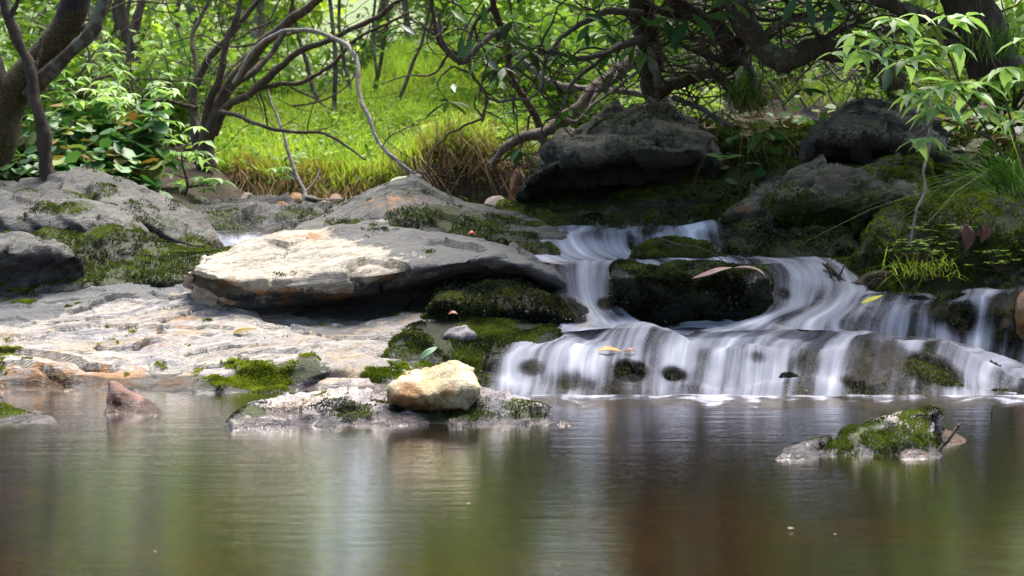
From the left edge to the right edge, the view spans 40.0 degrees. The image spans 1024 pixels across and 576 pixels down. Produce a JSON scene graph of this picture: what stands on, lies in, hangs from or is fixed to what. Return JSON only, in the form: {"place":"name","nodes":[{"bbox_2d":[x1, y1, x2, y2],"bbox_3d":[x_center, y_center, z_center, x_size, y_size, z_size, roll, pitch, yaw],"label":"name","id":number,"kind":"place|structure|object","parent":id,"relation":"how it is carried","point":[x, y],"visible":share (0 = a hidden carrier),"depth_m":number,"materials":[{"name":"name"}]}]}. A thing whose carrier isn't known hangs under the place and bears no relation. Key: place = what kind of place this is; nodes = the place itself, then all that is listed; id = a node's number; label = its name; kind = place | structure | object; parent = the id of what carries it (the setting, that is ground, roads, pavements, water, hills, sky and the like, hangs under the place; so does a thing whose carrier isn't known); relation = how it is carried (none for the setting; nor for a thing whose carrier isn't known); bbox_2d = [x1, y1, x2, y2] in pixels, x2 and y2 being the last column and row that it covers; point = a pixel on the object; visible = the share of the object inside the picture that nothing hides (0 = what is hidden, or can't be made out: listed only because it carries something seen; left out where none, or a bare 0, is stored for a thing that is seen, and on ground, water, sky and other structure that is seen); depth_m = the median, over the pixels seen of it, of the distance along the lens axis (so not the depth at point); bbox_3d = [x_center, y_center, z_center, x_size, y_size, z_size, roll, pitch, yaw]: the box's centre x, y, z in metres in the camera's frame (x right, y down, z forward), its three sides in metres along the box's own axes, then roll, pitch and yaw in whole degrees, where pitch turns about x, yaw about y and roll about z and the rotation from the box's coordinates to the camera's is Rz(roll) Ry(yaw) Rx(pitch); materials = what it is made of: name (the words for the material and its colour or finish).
{"place":"outdoors","nodes":[
{"label":"outdoors","id":0,"kind":"place"},
{"bbox_2d":[0,231,83,288],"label":"grey block","id":1,"kind":"structure","parent":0,"point":[27,259],"depth_m":6.02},
{"bbox_2d":[0,378,1023,575],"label":"pool water","id":2,"kind":"structure","parent":0,"point":[636,481],"depth_m":3.01,"materials":[{"name":"liquid"}]},
{"bbox_2d":[0,402,58,424],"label":"waterside stone","id":3,"kind":"object","parent":2,"relation":"in","point":[9,413],"visible":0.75,"depth_m":4.04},
{"bbox_2d":[103,381,161,414],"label":"wedge stone","id":4,"kind":"object","parent":2,"relation":"in","point":[120,398],"visible":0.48,"depth_m":4.22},
{"bbox_2d":[224,386,573,428],"bbox_3d":[-0.328,0.515,4.226,1.065,0.476,0.763,0,3,0],"label":"island rock","id":5,"kind":"object","parent":2,"relation":"in","point":[340,406],"visible":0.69,"depth_m":4.01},
{"bbox_2d":[386,360,481,410],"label":"quartz stone","id":6,"kind":"object","parent":5,"relation":"on","point":[451,385],"visible":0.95,"depth_m":4.02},
{"bbox_2d":[514,394,1023,405],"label":"foam patches","id":7,"kind":"object","parent":2,"relation":"on","point":[703,398],"visible":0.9,"depth_m":4.54,"materials":[{"name":"liquid"}]},
{"bbox_2d":[776,405,944,459],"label":"snout rock","id":8,"kind":"object","parent":2,"relation":"in","point":[901,430],"visible":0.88,"depth_m":3.52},
{"bbox_2d":[0,0,1023,318],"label":"ground","id":9,"kind":"structure","parent":0,"point":[466,188],"depth_m":9.37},
{"bbox_2d":[0,0,112,180],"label":"mossy tree","id":10,"kind":"object","parent":9,"relation":"on","point":[65,41],"visible":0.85,"depth_m":7.47,"materials":[{"name":"brown plant"}]},
{"bbox_2d":[0,0,149,120],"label":"understory bush","id":11,"kind":"object","parent":9,"relation":"on","point":[29,38],"visible":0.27,"depth_m":11.74,"materials":[{"name":"green plant"}]},
{"bbox_2d":[0,188,159,237],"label":"grey slab","id":12,"kind":"structure","parent":9,"relation":"on","point":[27,210],"depth_m":6.55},
{"bbox_2d":[0,100,172,197],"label":"ground cover","id":13,"kind":"object","parent":9,"relation":"on","point":[74,144],"visible":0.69,"depth_m":7.87,"materials":[{"name":"green plant"}]},
{"bbox_2d":[25,59,140,135],"bbox_3d":[-2.580,-1.079,8.427,0.712,0.627,0.559,0,3,0],"label":"pale sapling","id":14,"kind":"object","parent":13,"relation":"on","point":[72,98],"visible":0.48,"depth_m":8.39,"materials":[{"name":"green plant"}]},
{"bbox_2d":[1,0,187,60],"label":"tall tree","id":15,"kind":"object","parent":9,"relation":"on","point":[37,7],"visible":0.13,"depth_m":25.39,"materials":[{"name":"green plant"}]},
{"bbox_2d":[28,13,165,121],"bbox_3d":[-3.677,-1.889,12.294,1.698,1.235,1.231,1,3,22],"label":"understory bush","id":16,"kind":"object","parent":9,"relation":"on","point":[80,97],"visible":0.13,"depth_m":12.30,"materials":[{"name":"green plant"}]},
{"bbox_2d":[0,165,225,247],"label":"grey slab","id":17,"kind":"structure","parent":9,"relation":"on","point":[168,218],"depth_m":7.04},
{"bbox_2d":[0,0,54,180],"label":"slender tree","id":18,"kind":"object","parent":17,"relation":"on","point":[43,131],"visible":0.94,"depth_m":7.23,"materials":[{"name":"brown plant"}]},
{"bbox_2d":[0,221,232,297],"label":"mossy rock","id":19,"kind":"object","parent":9,"relation":"on","point":[111,254],"visible":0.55,"depth_m":6.15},
{"bbox_2d":[78,31,177,108],"bbox_3d":[-2.506,-1.336,9.081,0.677,0.605,0.715,1,3,24],"label":"pale sapling","id":20,"kind":"object","parent":9,"relation":"on","point":[112,82],"visible":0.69,"depth_m":9.11,"materials":[{"name":"green plant"}]},
{"bbox_2d":[114,0,146,100],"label":"forest tree","id":21,"kind":"object","parent":9,"relation":"on","point":[122,18],"visible":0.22,"depth_m":11.74,"materials":[{"name":"brown plant"}]},
{"bbox_2d":[121,0,145,117],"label":"forest tree","id":22,"kind":"object","parent":9,"relation":"on","point":[136,26],"visible":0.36,"depth_m":11.45,"materials":[{"name":"brown plant"}]},
{"bbox_2d":[76,67,208,166],"bbox_3d":[-2.135,-0.926,8.146,0.755,0.675,0.570,0,3,0],"label":"pale sapling","id":23,"kind":"object","parent":9,"relation":"on","point":[118,105],"visible":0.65,"depth_m":8.13,"materials":[{"name":"green plant"}]},
{"bbox_2d":[81,20,233,144],"bbox_3d":[-2.776,-1.581,10.955,1.190,1.266,1.182,0,3,0],"label":"understory bush","id":24,"kind":"object","parent":9,"relation":"on","point":[180,114],"visible":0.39,"depth_m":10.84,"materials":[{"name":"green plant"}]},
{"bbox_2d":[86,0,248,87],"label":"understory bush","id":25,"kind":"object","parent":9,"relation":"on","point":[148,14],"visible":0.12,"depth_m":18.83,"materials":[{"name":"green plant"}]},
{"bbox_2d":[0,0,414,138],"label":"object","id":26,"kind":"object","parent":9,"relation":"on","point":[214,41],"visible":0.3,"depth_m":10.37,"materials":[{"name":"green plant"}]},
{"bbox_2d":[0,282,440,392],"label":"bedrock shelf","id":27,"kind":"object","parent":9,"relation":"on","point":[133,337],"visible":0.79,"depth_m":5.19,"materials":[{"name":"stone"}]},
{"bbox_2d":[182,219,566,315],"bbox_3d":[-0.585,-0.037,5.926,1.609,0.507,0.706,0,3,0],"label":"overhung boulder","id":28,"kind":"object","parent":27,"relation":"on","point":[375,267],"visible":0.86,"depth_m":5.73,"materials":[{"name":"stone"}]},
{"bbox_2d":[54,0,389,92],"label":"forest tree","id":29,"kind":"object","parent":9,"relation":"on","point":[382,47],"visible":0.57,"depth_m":13.22,"materials":[{"name":"brown plant"}]},
{"bbox_2d":[129,1,322,111],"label":"understory bush","id":30,"kind":"object","parent":9,"relation":"on","point":[231,56],"visible":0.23,"depth_m":13.81,"materials":[{"name":"green plant"}]},
{"bbox_2d":[130,0,360,77],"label":"tall tree","id":31,"kind":"object","parent":9,"relation":"on","point":[323,4],"visible":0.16,"depth_m":30.14,"materials":[{"name":"green plant"}]},
{"bbox_2d":[111,0,386,107],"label":"forest tree","id":32,"kind":"object","parent":9,"relation":"on","point":[268,64],"visible":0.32,"depth_m":12.89,"materials":[{"name":"green plant"}]},
{"bbox_2d":[167,192,334,245],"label":"flat rock","id":33,"kind":"object","parent":9,"relation":"on","point":[234,217],"visible":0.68,"depth_m":7.71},
{"bbox_2d":[159,141,235,200],"bbox_3d":[-1.919,-0.672,8.306,0.572,0.384,0.394,0,3,6],"label":"pale sapling","id":34,"kind":"object","parent":33,"relation":"on","point":[169,159],"visible":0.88,"depth_m":8.30,"materials":[{"name":"green plant"}]},
{"bbox_2d":[303,195,318,202],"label":"pebble","id":35,"kind":"object","parent":33,"relation":"on","point":[309,200],"visible":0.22,"depth_m":8.56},
{"bbox_2d":[267,89,342,201],"bbox_3d":[-1.291,-0.887,8.713,0.253,0.736,0.695,-2,4,-28],"label":"dead twig","id":36,"kind":"object","parent":35,"relation":"on","point":[296,177],"visible":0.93,"depth_m":8.77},
{"bbox_2d":[169,0,347,81],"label":"tall tree","id":37,"kind":"object","parent":9,"relation":"on","point":[246,5],"visible":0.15,"depth_m":24.31,"materials":[{"name":"green plant"}]},
{"bbox_2d":[249,147,315,193],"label":"grass tuft","id":38,"kind":"object","parent":9,"relation":"on","point":[269,165],"visible":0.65,"depth_m":9.30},
{"bbox_2d":[199,0,372,100],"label":"understory bush","id":39,"kind":"object","parent":9,"relation":"on","point":[321,82],"visible":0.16,"depth_m":18.21,"materials":[{"name":"green plant"}]},
{"bbox_2d":[265,152,307,192],"bbox_3d":[-1.466,-0.753,9.179,0.204,0.272,0.335,1,3,20],"label":"pale sapling","id":40,"kind":"object","parent":9,"relation":"on","point":[283,169],"visible":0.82,"depth_m":9.17,"materials":[{"name":"green plant"}]},
{"bbox_2d":[139,0,500,182],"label":"mountain laurel","id":41,"kind":"object","parent":9,"relation":"on","point":[216,111],"visible":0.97,"depth_m":8.84,"materials":[{"name":"brown plant"}]},
{"bbox_2d":[328,0,337,121],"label":"forest tree","id":42,"kind":"object","parent":9,"relation":"on","point":[335,79],"visible":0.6,"depth_m":11.88,"materials":[{"name":"brown plant"}]},
{"bbox_2d":[311,377,387,396],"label":"flat stone","id":43,"kind":"object","parent":9,"relation":"on","point":[334,383],"visible":0.1,"depth_m":4.59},
{"bbox_2d":[185,86,514,199],"bbox_3d":[-1.469,-1.126,11.096,3.021,1.242,3.810,0,3,0],"label":"ground cover","id":44,"kind":"object","parent":9,"relation":"on","point":[338,132],"visible":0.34,"depth_m":10.67,"materials":[{"name":"green plant"}]},
{"bbox_2d":[285,0,419,90],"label":"understory bush","id":45,"kind":"object","parent":9,"relation":"on","point":[363,49],"visible":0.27,"depth_m":20.83,"materials":[{"name":"green plant"}]},
{"bbox_2d":[186,132,523,199],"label":"dry grass","id":46,"kind":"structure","parent":9,"relation":"on","point":[247,177],"depth_m":9.34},
{"bbox_2d":[352,155,406,187],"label":"grass tuft","id":47,"kind":"object","parent":9,"relation":"on","point":[380,171],"visible":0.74,"depth_m":9.33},
{"bbox_2d":[359,130,446,188],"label":"grass tuft","id":48,"kind":"object","parent":9,"relation":"on","point":[411,151],"visible":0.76,"depth_m":9.33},
{"bbox_2d":[397,0,430,107],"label":"forest tree","id":49,"kind":"object","parent":9,"relation":"on","point":[404,86],"visible":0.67,"depth_m":12.56,"materials":[{"name":"brown plant"}]},
{"bbox_2d":[272,174,572,263],"bbox_3d":[-0.470,-0.276,6.931,1.514,0.577,1.245,0,3,0],"label":"pointed rock","id":50,"kind":"object","parent":9,"relation":"on","point":[413,201],"visible":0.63,"depth_m":6.64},
{"bbox_2d":[393,0,493,42],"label":"understory bush","id":51,"kind":"object","parent":9,"relation":"on","point":[440,10],"visible":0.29,"depth_m":19.72,"materials":[{"name":"green plant"}]},
{"bbox_2d":[398,101,497,198],"bbox_3d":[-0.480,-0.865,9.442,0.850,0.808,0.799,0,3,0],"label":"grass tuft","id":52,"kind":"object","parent":9,"relation":"on","point":[456,124],"visible":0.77,"depth_m":9.46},
{"bbox_2d":[424,121,507,195],"bbox_3d":[-0.287,-0.771,9.467,0.986,0.781,0.660,0,3,0],"label":"grass tuft","id":53,"kind":"object","parent":9,"relation":"on","point":[446,142],"visible":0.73,"depth_m":9.41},
{"bbox_2d":[437,119,508,198],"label":"grass tuft","id":54,"kind":"object","parent":9,"relation":"on","point":[471,139],"visible":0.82,"depth_m":9.44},
{"bbox_2d":[380,308,572,378],"bbox_3d":[-0.121,0.270,5.404,0.750,0.377,0.936,0,3,0],"label":"mossy mound","id":55,"kind":"object","parent":9,"relation":"on","point":[415,341],"visible":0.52,"depth_m":5.23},
{"bbox_2d":[443,325,476,340],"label":"stone","id":56,"kind":"object","parent":55,"relation":"on","point":[464,333],"visible":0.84,"depth_m":5.26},
{"bbox_2d":[381,0,582,181],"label":"rhododendron","id":57,"kind":"object","parent":9,"relation":"on","point":[504,73],"visible":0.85,"depth_m":7.92,"materials":[{"name":"brown plant"}]},
{"bbox_2d":[376,0,621,102],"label":"understory bush","id":58,"kind":"object","parent":9,"relation":"on","point":[508,7],"visible":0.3,"depth_m":12.81,"materials":[{"name":"green plant"}]},
{"bbox_2d":[426,276,588,330],"bbox_3d":[-0.008,0.138,5.778,0.736,0.388,0.662,0,3,0],"label":"mossy ledge","id":59,"kind":"object","parent":9,"relation":"on","point":[514,298],"visible":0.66,"depth_m":5.50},
{"bbox_2d":[493,123,546,201],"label":"dead roots","id":60,"kind":"object","parent":9,"relation":"on","point":[524,159],"visible":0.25,"depth_m":8.29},
{"bbox_2d":[484,230,575,291],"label":"mossy rock","id":61,"kind":"object","parent":9,"relation":"on","point":[529,241],"visible":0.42,"depth_m":6.21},
{"bbox_2d":[54,58,1023,172],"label":"leaf litter","id":62,"kind":"object","parent":9,"relation":"on","point":[780,121],"visible":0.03,"depth_m":8.87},
{"bbox_2d":[63,16,1023,199],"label":"grass","id":63,"kind":"structure","parent":9,"relation":"on","point":[401,60],"depth_m":11.61,"materials":[{"name":"plant"}]},
{"bbox_2d":[511,44,643,97],"bbox_3d":[0.402,-1.406,9.067,1.027,0.406,0.076,2,4,30],"label":"fallen pole","id":64,"kind":"object","parent":9,"relation":"on","point":[635,93],"visible":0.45,"depth_m":9.04,"materials":[{"name":"brown plant"}]},
{"bbox_2d":[473,0,694,130],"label":"understory bush","id":65,"kind":"object","parent":9,"relation":"on","point":[552,92],"visible":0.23,"depth_m":10.84,"materials":[{"name":"green plant"}]},
{"bbox_2d":[472,0,710,83],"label":"understory bush","id":66,"kind":"object","parent":9,"relation":"on","point":[623,31],"visible":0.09,"depth_m":13.09,"materials":[{"name":"green plant"}]},
{"bbox_2d":[492,63,725,197],"bbox_3d":[0.789,-1.085,10.391,1.906,1.467,3.199,0,3,0],"label":"ground cover","id":67,"kind":"object","parent":9,"relation":"on","point":[714,104],"visible":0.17,"depth_m":9.79,"materials":[{"name":"green plant"}]},
{"bbox_2d":[500,188,733,263],"bbox_3d":[0.556,-0.381,7.346,1.366,0.494,0.915,0,3,0],"label":"mossy rock","id":68,"kind":"object","parent":9,"relation":"on","point":[652,213],"visible":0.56,"depth_m":7.06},
{"bbox_2d":[515,95,725,202],"bbox_3d":[0.589,-0.632,7.607,1.237,0.855,0.996,0,3,0],"label":"overhanging boulder","id":69,"kind":"object","parent":9,"relation":"on","point":[653,139],"visible":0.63,"depth_m":7.31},
{"bbox_2d":[477,0,823,164],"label":"rhododendron","id":70,"kind":"object","parent":9,"relation":"on","point":[653,82],"visible":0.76,"depth_m":7.85,"materials":[{"name":"brown plant"}]},
{"bbox_2d":[489,45,641,167],"bbox_3d":[0.515,-1.149,8.332,1.201,0.875,0.585,-2,4,-32],"label":"dead log","id":71,"kind":"object","parent":70,"relation":"attached to","point":[582,102],"visible":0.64,"depth_m":8.40,"materials":[{"name":"brown wood"}]},
{"bbox_2d":[629,235,735,263],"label":"mossy stone","id":72,"kind":"object","parent":9,"relation":"on","point":[658,250],"visible":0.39,"depth_m":6.09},
{"bbox_2d":[607,258,774,331],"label":"cascade block","id":73,"kind":"structure","parent":9,"relation":"on","point":[671,293],"depth_m":5.55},
{"bbox_2d":[535,220,780,264],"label":"waterfall","id":74,"kind":"structure","parent":73,"relation":"on","point":[573,244],"depth_m":6.26,"materials":[{"name":"liquid"}]},
{"bbox_2d":[671,95,731,126],"bbox_3d":[1.062,-0.984,7.816,0.058,0.203,0.427,-3,4,-43],"label":"fallen pole","id":75,"kind":"object","parent":9,"relation":"on","point":[706,111],"visible":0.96,"depth_m":7.82,"materials":[{"name":"wood"}]},
{"bbox_2d":[603,0,814,96],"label":"understory bush","id":76,"kind":"object","parent":9,"relation":"on","point":[672,53],"visible":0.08,"depth_m":11.82,"materials":[{"name":"green plant"}]},
{"bbox_2d":[598,0,853,127],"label":"rhododendron","id":77,"kind":"object","parent":9,"relation":"on","point":[729,47],"visible":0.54,"depth_m":7.81,"materials":[{"name":"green plant"}]},
{"bbox_2d":[616,0,849,89],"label":"understory bush","id":78,"kind":"object","parent":9,"relation":"on","point":[780,5],"visible":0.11,"depth_m":12.72,"materials":[{"name":"green plant"}]},
{"bbox_2d":[705,175,784,243],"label":"bank stone","id":79,"kind":"object","parent":9,"relation":"on","point":[754,203],"visible":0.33,"depth_m":6.48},
{"bbox_2d":[686,62,806,197],"bbox_3d":[1.230,-0.793,7.271,0.854,0.800,0.742,0,3,0],"label":"grass tuft","id":80,"kind":"object","parent":9,"relation":"on","point":[747,100],"visible":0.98,"depth_m":7.29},
{"bbox_2d":[477,323,1022,395],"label":"cascade ledge","id":81,"kind":"object","parent":9,"relation":"on","point":[870,366],"visible":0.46,"depth_m":4.91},
{"bbox_2d":[497,320,1023,396],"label":"waterfall","id":82,"kind":"structure","parent":81,"relation":"on","point":[586,357],"depth_m":4.94,"materials":[{"name":"liquid"}]},
{"bbox_2d":[569,0,968,120],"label":"shrub","id":83,"kind":"object","parent":9,"relation":"on","point":[854,71],"visible":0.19,"depth_m":9.19,"materials":[{"name":"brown plant"}]},
{"bbox_2d":[720,216,861,299],"bbox_3d":[1.248,-0.142,6.379,0.826,0.375,0.651,0,3,0],"label":"mossy rock","id":84,"kind":"object","parent":9,"relation":"on","point":[753,240],"visible":0.52,"depth_m":6.12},
{"bbox_2d":[665,0,950,152],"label":"rhododendron","id":85,"kind":"object","parent":9,"relation":"on","point":[755,37],"visible":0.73,"depth_m":7.11,"materials":[{"name":"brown plant"}]},
{"bbox_2d":[452,0,846,58],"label":"rhododendron sprig","id":86,"kind":"object","parent":85,"relation":"attached to","point":[676,35],"visible":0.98,"depth_m":7.11,"materials":[{"name":"green plant"}]},
{"bbox_2d":[676,117,1023,204],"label":"bank moss","id":87,"kind":"object","parent":9,"relation":"on","point":[801,134],"visible":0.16,"depth_m":7.53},
{"bbox_2d":[806,256,894,302],"bbox_3d":[1.443,-0.004,6.129,0.414,0.301,0.550,0,3,0],"label":"moss cushion","id":88,"kind":"object","parent":9,"relation":"on","point":[821,293],"visible":0.28,"depth_m":5.88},
{"bbox_2d":[766,153,940,236],"bbox_3d":[1.595,-0.380,6.639,0.927,0.621,0.849,0,3,0],"label":"bank boulder","id":89,"kind":"object","parent":9,"relation":"on","point":[810,190],"visible":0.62,"depth_m":6.34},
{"bbox_2d":[781,153,826,188],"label":"leaning stone","id":90,"kind":"object","parent":89,"relation":"on","point":[818,159],"visible":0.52,"depth_m":6.60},
{"bbox_2d":[780,0,954,105],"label":"understory bush","id":91,"kind":"object","parent":9,"relation":"on","point":[910,55],"visible":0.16,"depth_m":10.80,"materials":[{"name":"green plant"}]},
{"bbox_2d":[714,95,1023,202],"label":"ground cover","id":92,"kind":"object","parent":9,"relation":"on","point":[760,171],"visible":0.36,"depth_m":7.77,"materials":[{"name":"green plant"}]},
{"bbox_2d":[798,97,953,180],"bbox_3d":[1.786,-0.657,7.002,0.906,0.613,0.850,0,3,0],"label":"flat boulder","id":93,"kind":"object","parent":9,"relation":"on","point":[873,127],"visible":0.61,"depth_m":6.68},
{"bbox_2d":[762,288,1023,366],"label":"cascade ledge","id":94,"kind":"object","parent":9,"relation":"on","point":[955,318],"visible":0.49,"depth_m":5.54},
{"bbox_2d":[802,287,998,349],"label":"waterfall","id":95,"kind":"structure","parent":94,"relation":"on","point":[899,322],"depth_m":5.53,"materials":[{"name":"liquid"}]},
{"bbox_2d":[809,0,1023,135],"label":"rhododendron","id":96,"kind":"object","parent":9,"relation":"on","point":[991,9],"visible":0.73,"depth_m":6.75,"materials":[{"name":"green plant"}]},
{"bbox_2d":[811,0,1023,115],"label":"understory bush","id":97,"kind":"object","parent":9,"relation":"on","point":[1015,91],"visible":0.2,"depth_m":9.79,"materials":[{"name":"green plant"}]},
{"bbox_2d":[817,0,1023,185],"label":"pointed leaf sapling","id":98,"kind":"object","parent":9,"relation":"on","point":[1005,82],"visible":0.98,"depth_m":5.62,"materials":[{"name":"green plant"}]},
{"bbox_2d":[909,99,932,245],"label":"stem","id":99,"kind":"object","parent":98,"relation":"hanging from","point":[924,167],"visible":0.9,"depth_m":5.70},
{"bbox_2d":[844,146,1023,301],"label":"moss hummock","id":100,"kind":"object","parent":9,"relation":"on","point":[1005,222],"visible":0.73,"depth_m":5.96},
{"bbox_2d":[756,120,1023,265],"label":"grass tuft","id":101,"kind":"object","parent":100,"relation":"on","point":[1007,179],"visible":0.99,"depth_m":5.72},
{"bbox_2d":[857,245,969,293],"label":"grass tuft","id":102,"kind":"object","parent":100,"relation":"on","point":[924,272],"visible":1,"depth_m":5.80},
{"bbox_2d":[888,238,958,260],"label":"plant","id":103,"kind":"object","parent":100,"relation":"on","point":[921,254],"visible":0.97,"depth_m":5.86,"materials":[{"name":"green plant"}]},
{"bbox_2d":[959,9,1023,65],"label":"grass tuft","id":104,"kind":"object","parent":9,"relation":"on","point":[993,45],"visible":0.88,"depth_m":6.53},
{"bbox_2d":[965,249,1023,271],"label":"plant","id":105,"kind":"object","parent":9,"relation":"on","point":[998,269],"visible":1,"depth_m":5.91,"materials":[{"name":"green plant"}]},
{"bbox_2d":[1015,288,1023,338],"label":"brown stone","id":106,"kind":"object","parent":9,"relation":"on","point":[1019,311],"visible":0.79,"depth_m":5.49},
{"bbox_2d":[557,260,664,331],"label":"waterfall","id":107,"kind":"structure","parent":0,"point":[589,288],"depth_m":5.60,"materials":[{"name":"liquid"}]},
{"bbox_2d":[711,256,866,331],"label":"waterfall","id":108,"kind":"structure","parent":0,"point":[813,273],"depth_m":5.63,"materials":[{"name":"liquid"}]},
{"bbox_2d":[822,262,890,287],"bbox_3d":[1.427,-0.052,5.806,0.306,0.111,0.082,0,3,-4],"label":"twig jam","id":109,"kind":"object","parent":108,"relation":"on","point":[863,280],"visible":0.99,"depth_m":5.80,"materials":[{"name":"brown plant"}]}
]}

